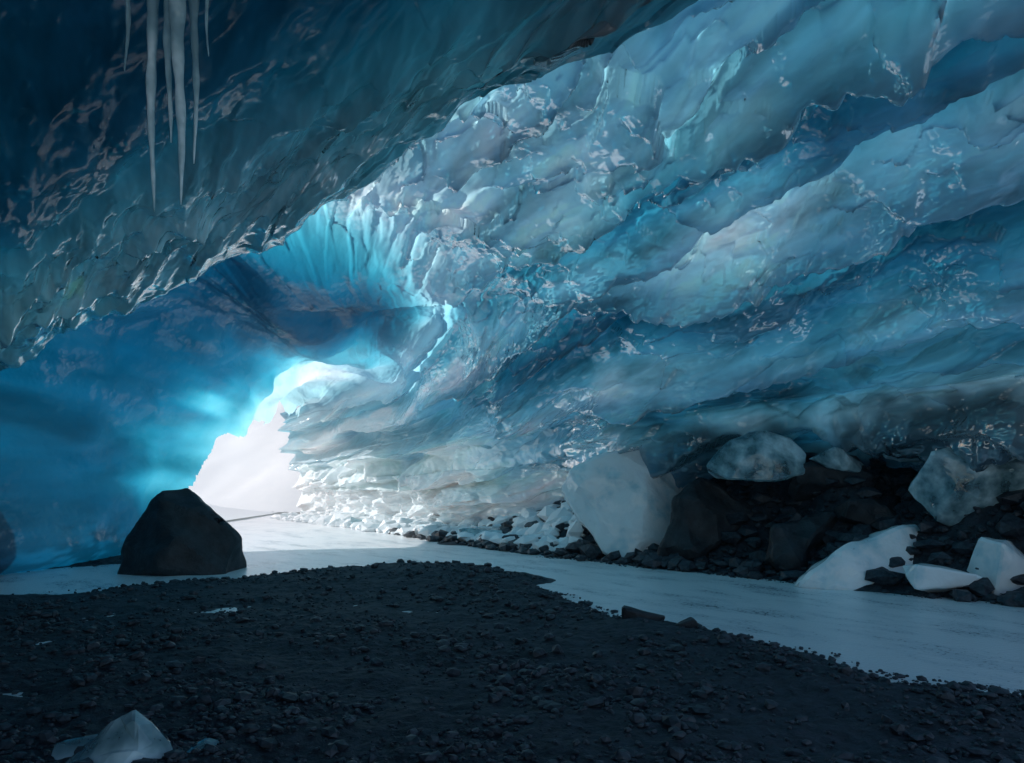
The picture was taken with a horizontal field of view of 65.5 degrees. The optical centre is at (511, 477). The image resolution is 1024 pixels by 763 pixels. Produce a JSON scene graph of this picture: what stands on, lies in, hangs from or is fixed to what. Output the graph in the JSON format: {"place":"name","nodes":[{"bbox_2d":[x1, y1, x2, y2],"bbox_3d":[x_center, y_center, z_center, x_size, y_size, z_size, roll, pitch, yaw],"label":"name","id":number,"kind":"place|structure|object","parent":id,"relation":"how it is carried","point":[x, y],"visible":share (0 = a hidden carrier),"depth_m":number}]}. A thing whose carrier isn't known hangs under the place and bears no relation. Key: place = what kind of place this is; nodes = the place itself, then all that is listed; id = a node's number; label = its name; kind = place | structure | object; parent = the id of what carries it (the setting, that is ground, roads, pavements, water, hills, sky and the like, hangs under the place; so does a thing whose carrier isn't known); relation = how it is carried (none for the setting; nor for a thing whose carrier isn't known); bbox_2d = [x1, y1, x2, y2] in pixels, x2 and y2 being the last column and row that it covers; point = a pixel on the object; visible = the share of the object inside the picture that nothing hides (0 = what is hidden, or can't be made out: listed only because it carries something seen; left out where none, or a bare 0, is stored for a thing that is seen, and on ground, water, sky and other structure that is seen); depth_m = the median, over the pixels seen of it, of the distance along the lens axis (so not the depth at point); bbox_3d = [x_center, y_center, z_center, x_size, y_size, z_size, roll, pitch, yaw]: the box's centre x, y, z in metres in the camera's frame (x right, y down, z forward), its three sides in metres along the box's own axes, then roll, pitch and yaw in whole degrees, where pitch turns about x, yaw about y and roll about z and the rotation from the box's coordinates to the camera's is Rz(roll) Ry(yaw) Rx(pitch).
{"place":"outdoors","nodes":[
{"label":"outdoors","id":0,"kind":"place"},
{"bbox_2d":[207,504,272,520],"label":"snow field","id":1,"kind":"structure","parent":0,"point":[225,513],"depth_m":34.23},
{"bbox_2d":[188,401,303,511],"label":"snow hill","id":2,"kind":"structure","parent":0,"point":[250,471],"depth_m":44.35},
{"bbox_2d":[269,501,584,551],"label":"crushed ice","id":3,"kind":"structure","parent":0,"point":[552,516],"depth_m":20.43},
{"bbox_2d":[340,512,364,515],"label":"ice rubble","id":4,"kind":"object","parent":3,"relation":"on","point":[359,513],"visible":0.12,"depth_m":26.56},
{"bbox_2d":[351,517,361,523],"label":"ice rubble","id":5,"kind":"object","parent":3,"relation":"on","point":[356,519],"visible":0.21,"depth_m":25.01},
{"bbox_2d":[399,518,414,523],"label":"ice rubble","id":6,"kind":"object","parent":3,"relation":"on","point":[405,520],"visible":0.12,"depth_m":23.06},
{"bbox_2d":[414,521,442,525],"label":"ice rubble","id":7,"kind":"object","parent":3,"relation":"on","point":[420,522],"visible":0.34,"depth_m":22.19},
{"bbox_2d":[416,523,441,527],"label":"ice rubble","id":8,"kind":"object","parent":3,"relation":"on","point":[439,525],"visible":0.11,"depth_m":21.59},
{"bbox_2d":[459,527,501,535],"bbox_3d":[-0.742,1.513,19.580,0.994,0.581,0.713,0,0,-24],"label":"ice rubble","id":9,"kind":"object","parent":3,"relation":"on","point":[474,530],"visible":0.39,"depth_m":19.55},
{"bbox_2d":[509,526,521,535],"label":"ice rubble","id":10,"kind":"object","parent":3,"relation":"on","point":[514,529],"visible":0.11,"depth_m":19.00},
{"bbox_2d":[0,0,1023,574],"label":"ice cave","id":11,"kind":"structure","parent":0,"point":[684,246],"depth_m":12.49},
{"bbox_2d":[0,0,697,370],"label":"ice ceiling ledge","id":12,"kind":"object","parent":11,"relation":"attached to","point":[306,108],"visible":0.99,"depth_m":7.23},
{"bbox_2d":[124,0,208,211],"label":"icicle cluster","id":13,"kind":"object","parent":12,"relation":"attached to","point":[174,12],"visible":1,"depth_m":4.83},
{"bbox_2d":[0,457,1023,762],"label":"gravel ground","id":14,"kind":"structure","parent":0,"point":[310,667],"depth_m":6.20},
{"bbox_2d":[51,734,97,759],"bbox_3d":[-2.463,1.548,4.508,0.305,0.129,0.231,0,0,0],"label":"ice shard","id":15,"kind":"object","parent":14,"relation":"on","point":[64,749],"visible":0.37,"depth_m":4.50},
{"bbox_2d":[66,710,172,762],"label":"ice shard","id":16,"kind":"object","parent":14,"relation":"on","point":[131,736],"visible":0.91,"depth_m":4.30},
{"bbox_2d":[187,738,218,752],"bbox_3d":[-1.735,1.549,4.444,0.330,0.127,0.343,0,0,-37],"label":"ice shard","id":17,"kind":"object","parent":14,"relation":"on","point":[201,744],"visible":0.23,"depth_m":4.49},
{"bbox_2d":[375,452,1023,606],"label":"rubble stones","id":18,"kind":"object","parent":14,"relation":"on","point":[1009,525],"visible":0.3,"depth_m":12.97},
{"bbox_2d":[657,478,753,560],"bbox_3d":[3.619,0.858,14.597,1.994,1.726,1.022,0,0,-12],"label":"boulder","id":19,"kind":"object","parent":14,"relation":"on","point":[701,509],"visible":0.81,"depth_m":14.22},
{"bbox_2d":[788,455,874,500],"bbox_3d":[5.413,0.026,13.521,1.370,0.827,0.785,0,0,27],"label":"rock","id":20,"kind":"object","parent":14,"relation":"on","point":[807,484],"visible":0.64,"depth_m":13.33},
{"bbox_2d":[706,430,805,481],"bbox_3d":[4.166,-0.369,13.731,1.717,0.873,1.060,0,0,0],"label":"ice block","id":21,"kind":"object","parent":20,"relation":"on","point":[762,456],"depth_m":13.30},
{"bbox_2d":[809,447,863,472],"bbox_3d":[5.444,-0.284,13.201,0.823,0.427,0.674,0,0,0],"label":"ice block","id":22,"kind":"object","parent":20,"relation":"on","point":[838,459],"depth_m":12.98},
{"bbox_2d":[834,494,900,528],"bbox_3d":[5.887,0.686,12.949,1.364,0.849,1.205,0,0,0],"label":"rock","id":23,"kind":"object","parent":14,"relation":"on","point":[862,511],"visible":0.41,"depth_m":12.51},
{"bbox_2d":[908,447,1023,525],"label":"ice block","id":24,"kind":"object","parent":14,"relation":"on","point":[948,486],"depth_m":11.30},
{"bbox_2d":[883,455,922,461],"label":"ice block","id":25,"kind":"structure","parent":24,"relation":"on","point":[903,459],"depth_m":12.50},
{"bbox_2d":[0,514,1023,696],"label":"frozen river","id":26,"kind":"structure","parent":0,"point":[947,639],"depth_m":10.37},
{"bbox_2d":[117,488,246,575],"bbox_3d":[-5.625,1.034,13.669,1.946,1.713,1.660,0,0,0],"label":"dark boulder","id":27,"kind":"object","parent":26,"relation":"on","point":[184,531],"visible":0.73,"depth_m":13.25},
{"bbox_2d":[562,450,682,556],"bbox_3d":[2.493,0.526,16.117,3.010,2.335,2.160,0,0,0],"label":"ice block","id":28,"kind":"object","parent":26,"relation":"on","point":[616,501],"depth_m":15.31},
{"bbox_2d":[622,605,664,620],"bbox_3d":[1.369,1.469,8.363,0.464,0.269,0.268,0,0,0],"label":"rock","id":29,"kind":"object","parent":26,"relation":"on","point":[629,612],"visible":0.53,"depth_m":8.24},
{"bbox_2d":[675,617,697,628],"bbox_3d":[1.758,1.507,8.100,0.251,0.167,0.215,0,0,0],"label":"rock","id":30,"kind":"object","parent":26,"relation":"on","point":[689,622],"visible":0.6,"depth_m":8.01},
{"bbox_2d":[764,511,837,571],"bbox_3d":[4.796,1.054,13.095,1.582,1.126,0.816,0,0,-34],"label":"boulder","id":31,"kind":"object","parent":26,"relation":"on","point":[791,545],"visible":0.81,"depth_m":12.65},
{"bbox_2d":[795,524,919,589],"bbox_3d":[5.173,1.167,11.770,2.072,0.952,1.117,0,0,0],"label":"ice block","id":32,"kind":"object","parent":26,"relation":"on","point":[846,566],"depth_m":11.43},
{"bbox_2d":[903,563,981,591],"bbox_3d":[5.763,1.365,10.786,0.913,0.431,0.630,0,0,7],"label":"ice block","id":33,"kind":"object","parent":26,"relation":"on","point":[926,577],"depth_m":10.53},
{"bbox_2d":[967,537,1023,595],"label":"ice block","id":34,"kind":"object","parent":26,"relation":"on","point":[999,563],"depth_m":10.37}
]}

